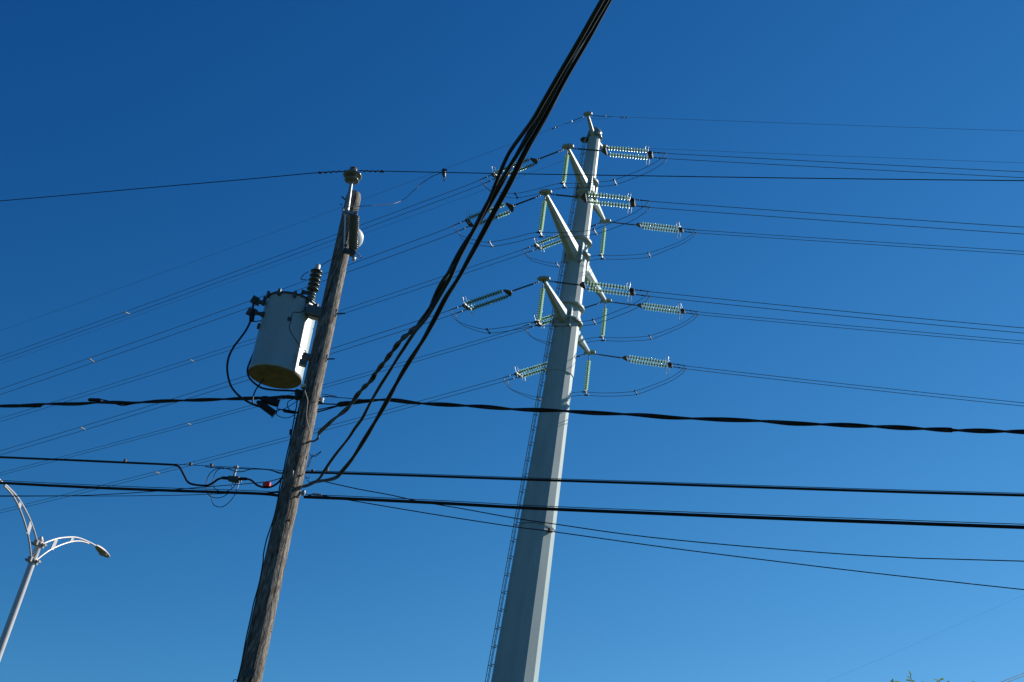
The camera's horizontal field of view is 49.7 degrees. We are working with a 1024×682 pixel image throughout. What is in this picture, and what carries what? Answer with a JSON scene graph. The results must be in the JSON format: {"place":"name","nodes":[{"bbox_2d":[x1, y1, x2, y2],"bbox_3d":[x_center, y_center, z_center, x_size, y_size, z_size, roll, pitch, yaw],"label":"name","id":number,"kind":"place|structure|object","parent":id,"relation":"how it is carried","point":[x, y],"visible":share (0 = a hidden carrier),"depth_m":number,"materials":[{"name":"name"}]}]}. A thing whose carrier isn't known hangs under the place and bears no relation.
{"place":"outdoors","nodes":[
{"label":"outdoors","id":0,"kind":"place"},
{"bbox_2d":[0,0,1023,681],"label":"sky","id":1,"kind":"structure","parent":0,"point":[96,95],"materials":[{"name":"blue"}]},
{"bbox_2d":[352,398,1023,433],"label":"twisted power cable","id":2,"kind":"object","parent":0,"point":[779,422],"visible":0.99,"depth_m":12.18,"materials":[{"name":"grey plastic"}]},
{"bbox_2d":[337,401,350,406],"bbox_3d":[-2.057,0.775,13.582,0.192,0.080,0.068,1,-29,16],"label":"splice sleeve","id":3,"kind":"object","parent":2,"relation":"attached to","point":[342,403],"visible":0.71,"depth_m":13.56,"materials":[{"name":"black plastic"}]},
{"bbox_2d":[317,406,338,412],"bbox_3d":[-2.256,0.832,13.608,0.294,0.115,0.019,0,-30,18],"label":"cable strand","id":4,"kind":"object","parent":3,"relation":"attached to","point":[327,409],"visible":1,"depth_m":13.60},
{"label":"ground","id":5,"kind":"structure","parent":0,"visible":0},
{"bbox_2d":[0,479,109,660],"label":"street lamp","id":6,"kind":"object","parent":5,"relation":"on","point":[32,560],"visible":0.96,"depth_m":27.44,"materials":[{"name":"metal"}]},
{"bbox_2d":[238,190,360,681],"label":"utility pole","id":7,"kind":"object","parent":5,"relation":"on","point":[262,618],"visible":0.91,"depth_m":13.31,"materials":[{"name":"brown wood"}]},
{"bbox_2d":[0,480,270,491],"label":"messenger wire","id":8,"kind":"object","parent":7,"relation":"attached to","point":[135,486],"visible":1,"depth_m":13.94,"materials":[{"name":"grey metal"}]},
{"bbox_2d":[0,482,277,496],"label":"communication cable","id":9,"kind":"object","parent":7,"relation":"attached to","point":[131,489],"visible":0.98,"depth_m":13.90,"materials":[{"name":"black rubber"}]},
{"bbox_2d":[0,492,277,496],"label":"drop wire","id":10,"kind":"object","parent":7,"relation":"attached to","point":[146,495],"visible":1,"depth_m":13.70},
{"bbox_2d":[0,478,279,495],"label":"drop wire","id":11,"kind":"object","parent":7,"relation":"attached to","point":[136,492],"visible":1,"depth_m":13.78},
{"bbox_2d":[4,456,282,470],"bbox_3d":[-16.218,1.503,17.710,28.283,0.139,0.008,0,-30,18],"label":"messenger wire","id":12,"kind":"object","parent":7,"relation":"attached to","point":[169,463],"visible":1,"depth_m":13.80,"materials":[{"name":"grey metal"}]},
{"bbox_2d":[0,456,220,486],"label":"communication cable","id":13,"kind":"object","parent":12,"relation":"attached to","point":[190,483],"visible":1,"depth_m":14.13,"materials":[{"name":"black rubber"}]},
{"bbox_2d":[206,468,226,497],"bbox_3d":[-3.616,1.748,13.604,0.356,0.401,0.010,0,-30,18],"label":"wire loop","id":14,"kind":"object","parent":12,"relation":"hanging from","point":[206,483],"visible":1,"depth_m":13.65,"materials":[{"name":"black rubber"}]},
{"bbox_2d":[221,465,246,488],"bbox_3d":[-3.404,1.669,13.565,0.369,0.311,0.070,0,-30,18],"label":"tap box","id":15,"kind":"object","parent":12,"relation":"hanging from","point":[234,478],"visible":1,"depth_m":13.52,"materials":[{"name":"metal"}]},
{"bbox_2d":[211,485,237,506],"bbox_3d":[-3.549,1.880,13.522,0.391,0.331,0.010,0,-30,18],"label":"wire loop","id":16,"kind":"object","parent":15,"relation":"attached to","point":[224,505],"visible":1,"depth_m":13.47,"materials":[{"name":"black rubber"}]},
{"bbox_2d":[205,466,281,473],"bbox_3d":[-3.289,1.586,13.579,1.120,0.066,0.012,0,-30,18],"label":"wire bundle","id":17,"kind":"object","parent":7,"relation":"attached to","point":[241,471],"visible":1,"depth_m":13.58,"materials":[{"name":"black rubber"}]},
{"bbox_2d":[212,468,282,491],"bbox_3d":[-3.242,1.708,13.509,0.960,0.323,0.010,0,-30,18],"label":"wire loop","id":18,"kind":"object","parent":7,"relation":"attached to","point":[235,483],"visible":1,"depth_m":13.56,"materials":[{"name":"black rubber"}]},
{"bbox_2d":[243,667,254,677],"bbox_3d":[-2.892,3.655,12.168,0.110,0.100,0.006,15,-28,-9],"label":"pole tag","id":19,"kind":"object","parent":7,"relation":"attached to","point":[249,672],"visible":1,"depth_m":12.16,"materials":[{"name":"metal"}]},
{"bbox_2d":[247,478,282,487],"bbox_3d":[-3.002,1.709,13.415,0.507,0.170,0.025,0,-30,18],"label":"communication cable","id":20,"kind":"object","parent":7,"relation":"attached to","point":[260,486],"visible":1,"depth_m":13.38,"materials":[{"name":"black rubber"}]},
{"bbox_2d":[262,482,270,486],"bbox_3d":[-2.966,1.733,13.365,0.097,0.050,0.032,0,-30,18],"label":"red tag","id":21,"kind":"object","parent":20,"relation":"attached to","point":[267,484],"visible":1,"depth_m":13.35,"materials":[{"name":"red plastic"}]},
{"bbox_2d":[237,399,297,681],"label":"ground wire","id":22,"kind":"object","parent":7,"relation":"attached to","point":[265,543],"visible":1,"depth_m":12.92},
{"bbox_2d":[246,264,322,388],"bbox_3d":[-2.886,-0.214,14.498,0.984,1.968,0.774,-1,-30,19],"label":"transformer","id":23,"kind":"object","parent":7,"relation":"attached to","point":[281,356],"visible":1,"depth_m":14.23,"materials":[{"name":"paint"}]},
{"bbox_2d":[226,320,258,406],"bbox_3d":[-3.283,0.239,13.957,0.616,1.263,0.194,10,-28,0],"label":"transformer cable","id":24,"kind":"object","parent":23,"relation":"attached to","point":[227,363],"visible":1,"depth_m":13.79,"materials":[{"name":"black rubber"}]},
{"bbox_2d":[256,400,277,417],"bbox_3d":[-3.027,0.837,13.604,0.278,0.172,0.075,15,-28,-9],"label":"splice cover","id":25,"kind":"object","parent":24,"relation":"attached to","point":[267,408],"visible":1,"depth_m":13.58,"materials":[{"name":"black plastic"}]},
{"bbox_2d":[260,396,279,407],"bbox_3d":[-3.006,0.748,13.700,0.244,0.108,0.082,15,-28,-9],"label":"splice cover","id":26,"kind":"object","parent":24,"relation":"attached to","point":[271,401],"visible":1,"depth_m":13.67,"materials":[{"name":"black plastic"}]},
{"bbox_2d":[252,378,263,402],"bbox_3d":[-3.226,0.638,13.972,0.058,0.540,0.365,14,-28,-8],"label":"transformer cable","id":27,"kind":"object","parent":23,"relation":"hanging from","point":[256,389],"visible":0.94,"depth_m":13.92,"materials":[{"name":"black rubber"}]},
{"bbox_2d":[246,353,293,391],"bbox_3d":[-3.098,0.330,14.093,0.860,0.696,0.269,-4,-31,24],"label":"transformer cable","id":28,"kind":"object","parent":23,"relation":"attached to","point":[251,380],"visible":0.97,"depth_m":13.89,"materials":[{"name":"black rubber"}]},
{"bbox_2d":[277,408,298,413],"bbox_3d":[-2.767,0.874,13.698,0.292,0.051,0.055,12,-28,-4],"label":"cable connector","id":29,"kind":"object","parent":7,"relation":"attached to","point":[288,411],"visible":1,"depth_m":13.68,"materials":[{"name":"black plastic"}]},
{"bbox_2d":[276,400,297,417],"bbox_3d":[-2.787,0.833,13.677,0.222,0.275,0.010,15,-28,-9],"label":"service tail","id":30,"kind":"object","parent":29,"relation":"attached to","point":[285,408],"visible":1,"depth_m":13.65},
{"bbox_2d":[294,389,303,400],"bbox_3d":[-2.652,0.678,13.820,0.169,0.136,0.108,10,-28,0],"label":"spool bracket","id":31,"kind":"object","parent":7,"relation":"attached to","point":[298,392],"visible":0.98,"depth_m":13.79,"materials":[{"name":"metal"}]},
{"bbox_2d":[0,395,294,407],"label":"twisted power cable","id":32,"kind":"object","parent":31,"relation":"attached to","point":[33,405],"visible":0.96,"depth_m":14.44,"materials":[{"name":"grey plastic"}]},
{"bbox_2d":[88,398,100,401],"bbox_3d":[-5.546,0.782,14.677,0.200,0.046,0.048,0,-30,18],"label":"splice box","id":33,"kind":"object","parent":32,"relation":"attached to","point":[94,399],"visible":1,"depth_m":14.66,"materials":[{"name":"black plastic"}]},
{"bbox_2d":[101,399,139,405],"bbox_3d":[-5.164,0.812,14.539,0.696,0.092,0.018,0,-30,18],"label":"loose strand","id":34,"kind":"object","parent":32,"relation":"attached to","point":[120,404],"visible":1,"depth_m":14.50},
{"bbox_2d":[304,390,309,431],"bbox_3d":[-2.527,0.860,13.642,0.198,0.517,0.032,16,-29,-12],"label":"conduit wire","id":35,"kind":"object","parent":7,"relation":"attached to","point":[306,410],"visible":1,"depth_m":13.63,"materials":[{"name":"plastic"}]},
{"bbox_2d":[300,451,320,481],"bbox_3d":[-2.489,1.494,13.452,0.267,0.426,0.062,29,-33,-31],"label":"wire tangle","id":36,"kind":"object","parent":7,"relation":"attached to","point":[310,461],"visible":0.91,"depth_m":13.50,"materials":[{"name":"black metal"}]},
{"bbox_2d":[310,431,320,441],"bbox_3d":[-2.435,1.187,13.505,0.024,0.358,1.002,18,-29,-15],"label":"drop hook","id":37,"kind":"object","parent":7,"relation":"attached to","point":[317,438],"visible":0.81,"depth_m":13.05,"materials":[{"name":"black metal"}]},
{"bbox_2d":[340,166,361,217],"bbox_3d":[-2.249,-2.050,15.167,0.263,0.815,0.264,10,-28,0],"label":"pin insulator","id":38,"kind":"object","parent":7,"relation":"attached to","point":[352,175],"visible":0.96,"depth_m":15.20,"materials":[{"name":"grey ceramic"}]},
{"bbox_2d":[0,170,1023,200],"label":"primary wire","id":39,"kind":"object","parent":38,"relation":"attached to","point":[544,174],"visible":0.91,"depth_m":14.23,"materials":[{"name":"grey metal"}]},
{"bbox_2d":[360,170,383,172],"bbox_3d":[-1.933,-2.343,15.234,0.380,0.061,0.044,1,-29,17],"label":"wire tie","id":40,"kind":"object","parent":39,"relation":"attached to","point":[381,171],"visible":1,"depth_m":15.21,"materials":[{"name":"grey metal"}]},
{"bbox_2d":[442,168,446,180],"bbox_3d":[-0.916,-2.230,14.854,0.086,0.208,0.057,10,-28,0],"label":"line clamp","id":41,"kind":"object","parent":39,"relation":"hanging from","point":[444,171],"visible":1,"depth_m":14.84,"materials":[{"name":"metal"}]},
{"bbox_2d":[341,207,361,260],"bbox_3d":[-2.143,-1.419,14.750,0.428,0.737,0.133,15,-28,-9],"label":"fuse cutout","id":42,"kind":"object","parent":7,"relation":"attached to","point":[351,250],"visible":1,"depth_m":14.72,"materials":[{"name":"grey ceramic"}]},
{"bbox_2d":[347,172,441,209],"bbox_3d":[-1.523,-1.989,14.925,1.049,0.721,0.834,-18,-39,41],"label":"tap wire","id":43,"kind":"object","parent":42,"relation":"attached to","point":[396,202],"visible":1,"depth_m":15.01,"materials":[{"name":"grey"}]},
{"bbox_2d":[358,229,363,246],"bbox_3d":[-2.191,-1.430,15.232,0.308,0.284,0.135,22,-31,-22],"label":"round dish","id":44,"kind":"object","parent":7,"relation":"attached to","point":[360,239],"visible":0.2,"depth_m":15.26,"materials":[{"name":"white plastic"}]},
{"bbox_2d":[301,0,604,487],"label":"service drop","id":45,"kind":"object","parent":7,"relation":"attached to","point":[544,100],"visible":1,"depth_m":7.95,"materials":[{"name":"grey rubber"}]},
{"bbox_2d":[305,0,611,487],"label":"service drop","id":46,"kind":"object","parent":7,"relation":"attached to","point":[506,189],"visible":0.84,"depth_m":8.26,"materials":[{"name":"grey rubber"}]},
{"bbox_2d":[317,0,608,433],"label":"service drop","id":47,"kind":"object","parent":7,"relation":"attached to","point":[500,184],"visible":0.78,"depth_m":8.11,"materials":[{"name":"grey rubber"}]},
{"bbox_2d":[305,494,1023,524],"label":"messenger wire","id":48,"kind":"object","parent":7,"relation":"attached to","point":[678,511],"visible":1,"depth_m":11.85,"materials":[{"name":"grey"}]},
{"bbox_2d":[303,495,1023,528],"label":"communication cable","id":49,"kind":"object","parent":48,"relation":"hanging from","point":[692,514],"visible":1,"depth_m":11.82,"materials":[{"name":"black rubber"}]},
{"bbox_2d":[306,470,1023,493],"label":"messenger wire","id":50,"kind":"object","parent":7,"relation":"attached to","point":[682,482],"visible":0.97,"depth_m":11.95,"materials":[{"name":"grey"}]},
{"bbox_2d":[305,471,1023,496],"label":"communication cable","id":51,"kind":"object","parent":50,"relation":"attached to","point":[725,486],"visible":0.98,"depth_m":11.96,"materials":[{"name":"black rubber"}]},
{"bbox_2d":[327,482,1023,561],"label":"drop wire","id":52,"kind":"object","parent":7,"relation":"attached to","point":[693,541],"visible":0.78,"depth_m":12.22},
{"bbox_3d":[-2.520,1.826,13.298,0.069,0.060,0.064,10,-28,0],"label":"spool bracket","id":53,"kind":"object","parent":7,"relation":"attached to","visible":0},
{"bbox_2d":[307,495,1023,589],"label":"drop wire","id":54,"kind":"object","parent":53,"relation":"attached to","point":[687,550],"visible":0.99,"depth_m":12.47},
{"bbox_2d":[485,111,611,681],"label":"steel pylon","id":55,"kind":"object","parent":5,"relation":"on","point":[519,649],"visible":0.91,"depth_m":55.45,"materials":[{"name":"metal"}]},
{"bbox_2d":[3,116,586,329],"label":"shield wire","id":56,"kind":"object","parent":55,"relation":"attached to","point":[324,213],"visible":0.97,"depth_m":73.30,"materials":[{"name":"grey metal"}]},
{"bbox_2d":[1,148,600,363],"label":"shield wire","id":57,"kind":"object","parent":55,"relation":"attached to","point":[284,262],"visible":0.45,"depth_m":78.18,"materials":[{"name":"grey metal"}]},
{"bbox_2d":[462,281,538,314],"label":"tension insulator","id":58,"kind":"object","parent":55,"relation":"attached to","point":[490,295],"visible":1,"depth_m":57.98,"materials":[{"name":"green"}]},
{"bbox_2d":[1,305,465,454],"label":"conductor bundle","id":59,"kind":"object","parent":58,"relation":"attached to","point":[231,380],"visible":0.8,"depth_m":66.57,"materials":[{"name":"grey metal"}]},
{"bbox_2d":[465,195,540,226],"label":"tension insulator","id":60,"kind":"object","parent":55,"relation":"attached to","point":[470,223],"visible":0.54,"depth_m":58.79,"materials":[{"name":"green"}]},
{"bbox_2d":[0,220,468,394],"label":"conductor bundle","id":61,"kind":"object","parent":60,"relation":"attached to","point":[237,305],"visible":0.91,"depth_m":66.90,"materials":[{"name":"grey metal"}]},
{"bbox_2d":[491,149,562,178],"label":"tension insulator","id":62,"kind":"object","parent":55,"relation":"attached to","point":[534,161],"visible":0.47,"depth_m":62.29,"materials":[{"name":"green"}]},
{"bbox_2d":[0,175,494,359],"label":"conductor bundle","id":63,"kind":"object","parent":62,"relation":"attached to","point":[262,261],"visible":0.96,"depth_m":70.48,"materials":[{"name":"grey metal"}]},
{"bbox_2d":[534,280,544,326],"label":"suspension insulator","id":64,"kind":"object","parent":55,"relation":"hanging from","point":[540,302],"visible":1,"depth_m":55.94,"materials":[{"name":"glass"}]},
{"bbox_2d":[451,296,645,333],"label":"jumper loop","id":65,"kind":"object","parent":64,"relation":"hanging from","point":[551,322],"visible":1,"depth_m":55.19,"materials":[{"name":"grey metal"}]},
{"bbox_2d":[536,193,546,237],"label":"suspension insulator","id":66,"kind":"object","parent":55,"relation":"hanging from","point":[542,217],"visible":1,"depth_m":56.76,"materials":[{"name":"glass"}]},
{"bbox_2d":[455,205,646,246],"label":"jumper loop","id":67,"kind":"object","parent":66,"relation":"hanging from","point":[558,232],"visible":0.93,"depth_m":55.90,"materials":[{"name":"grey metal"}]},
{"bbox_2d":[514,354,584,381],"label":"tension insulator","id":68,"kind":"object","parent":55,"relation":"attached to","point":[517,374],"visible":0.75,"depth_m":64.30,"materials":[{"name":"green"}]},
{"bbox_2d":[1,374,517,512],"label":"conductor bundle","id":69,"kind":"object","parent":68,"relation":"attached to","point":[278,439],"visible":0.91,"depth_m":72.88,"materials":[{"name":"grey metal"}]},
{"bbox_2d":[560,148,568,188],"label":"suspension insulator","id":70,"kind":"object","parent":55,"relation":"hanging from","point":[565,167],"visible":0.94,"depth_m":60.38,"materials":[{"name":"glass"}]},
{"bbox_2d":[481,157,663,198],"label":"jumper loop","id":71,"kind":"object","parent":70,"relation":"hanging from","point":[515,193],"visible":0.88,"depth_m":59.57,"materials":[{"name":"grey metal"}]},
{"bbox_2d":[533,223,600,252],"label":"tension insulator","id":72,"kind":"object","parent":55,"relation":"attached to","point":[536,246],"visible":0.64,"depth_m":68.25,"materials":[{"name":"green"}]},
{"bbox_2d":[0,246,536,421],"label":"conductor bundle","id":73,"kind":"object","parent":72,"relation":"attached to","point":[254,338],"visible":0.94,"depth_m":79.29,"materials":[{"name":"grey metal"}]},
{"bbox_2d":[534,302,600,329],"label":"tension insulator","id":74,"kind":"object","parent":55,"relation":"attached to","point":[545,318],"visible":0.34,"depth_m":67.52,"materials":[{"name":"green"}]},
{"bbox_2d":[0,322,536,474],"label":"conductor bundle","id":75,"kind":"object","parent":74,"relation":"attached to","point":[289,394],"visible":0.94,"depth_m":76.25,"materials":[{"name":"grey metal"}]},
{"bbox_2d":[582,357,590,395],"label":"suspension insulator","id":76,"kind":"object","parent":55,"relation":"hanging from","point":[587,374],"visible":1,"depth_m":62.05,"materials":[{"name":"glass"}]},
{"bbox_2d":[504,369,682,399],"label":"jumper loop","id":77,"kind":"object","parent":76,"relation":"hanging from","point":[615,392],"visible":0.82,"depth_m":61.06,"materials":[{"name":"grey metal"}]},
{"bbox_2d":[549,280,634,303],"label":"tension insulator","id":78,"kind":"object","parent":55,"relation":"attached to","point":[631,293],"visible":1,"depth_m":55.56,"materials":[{"name":"green"}]},
{"bbox_2d":[634,289,1022,332],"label":"conductor bundle","id":79,"kind":"object","parent":78,"relation":"attached to","point":[824,309],"visible":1,"depth_m":52.21,"materials":[{"name":"grey metal"}]},
{"bbox_2d":[551,192,635,214],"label":"tension insulator","id":80,"kind":"object","parent":55,"relation":"attached to","point":[583,197],"visible":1,"depth_m":56.44,"materials":[{"name":"green"}]},
{"bbox_2d":[635,199,1020,233],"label":"conductor bundle","id":81,"kind":"object","parent":80,"relation":"attached to","point":[824,213],"visible":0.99,"depth_m":53.02,"materials":[{"name":"grey metal"}]},
{"bbox_2d":[598,223,605,259],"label":"suspension insulator","id":82,"kind":"object","parent":55,"relation":"hanging from","point":[603,238],"visible":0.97,"depth_m":65.97,"materials":[{"name":"glass"}]},
{"bbox_2d":[524,234,693,267],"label":"jumper loop","id":83,"kind":"object","parent":82,"relation":"hanging from","point":[618,255],"visible":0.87,"depth_m":65.08,"materials":[{"name":"grey metal"}]},
{"bbox_2d":[599,303,606,340],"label":"suspension insulator","id":84,"kind":"object","parent":55,"relation":"hanging from","point":[603,324],"visible":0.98,"depth_m":65.36,"materials":[{"name":"glass"}]},
{"bbox_2d":[524,315,694,344],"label":"jumper loop","id":85,"kind":"object","parent":84,"relation":"hanging from","point":[625,337],"visible":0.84,"depth_m":64.36,"materials":[{"name":"grey metal"}]},
{"bbox_2d":[573,145,652,165],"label":"tension insulator","id":86,"kind":"object","parent":55,"relation":"attached to","point":[649,152],"visible":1,"depth_m":60.04,"materials":[{"name":"glass"}]},
{"bbox_2d":[652,152,1023,177],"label":"conductor bundle","id":87,"kind":"object","parent":86,"relation":"attached to","point":[833,162],"visible":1,"depth_m":56.63,"materials":[{"name":"grey metal"}]},
{"bbox_2d":[595,353,672,374],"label":"tension insulator","id":88,"kind":"object","parent":55,"relation":"attached to","point":[669,365],"visible":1,"depth_m":61.72,"materials":[{"name":"green"}]},
{"bbox_2d":[672,363,1023,405],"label":"conductor bundle","id":89,"kind":"object","parent":88,"relation":"attached to","point":[842,386],"visible":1,"depth_m":58.42,"materials":[{"name":"grey metal"}]},
{"bbox_2d":[610,221,683,237],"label":"tension insulator","id":90,"kind":"object","parent":55,"relation":"attached to","point":[680,230],"visible":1,"depth_m":65.60,"materials":[{"name":"green"}]},
{"bbox_2d":[683,228,1023,254],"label":"conductor bundle","id":91,"kind":"object","parent":90,"relation":"attached to","point":[844,242],"visible":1,"depth_m":62.30,"materials":[{"name":"grey metal"}]},
{"bbox_2d":[610,302,685,320],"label":"tension insulator","id":92,"kind":"object","parent":55,"relation":"attached to","point":[666,310],"visible":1,"depth_m":65.00,"materials":[{"name":"green"}]},
{"bbox_2d":[686,310,1020,343],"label":"conductor bundle","id":93,"kind":"object","parent":92,"relation":"attached to","point":[850,328],"visible":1,"depth_m":61.67,"materials":[{"name":"grey metal"}]},
{"bbox_2d":[589,115,1012,130],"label":"shield wire","id":94,"kind":"object","parent":55,"relation":"attached to","point":[774,122],"visible":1,"depth_m":61.43,"materials":[{"name":"grey metal"}]},
{"bbox_2d":[607,146,1014,162],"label":"shield wire","id":95,"kind":"object","parent":55,"relation":"attached to","point":[823,155],"visible":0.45,"depth_m":63.11,"materials":[{"name":"grey metal"}]},
{"bbox_2d":[890,671,973,681],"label":"leafy tree","id":96,"kind":"object","parent":5,"relation":"on","point":[922,681],"visible":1,"depth_m":13.01,"materials":[{"name":"green plant"}]}
]}

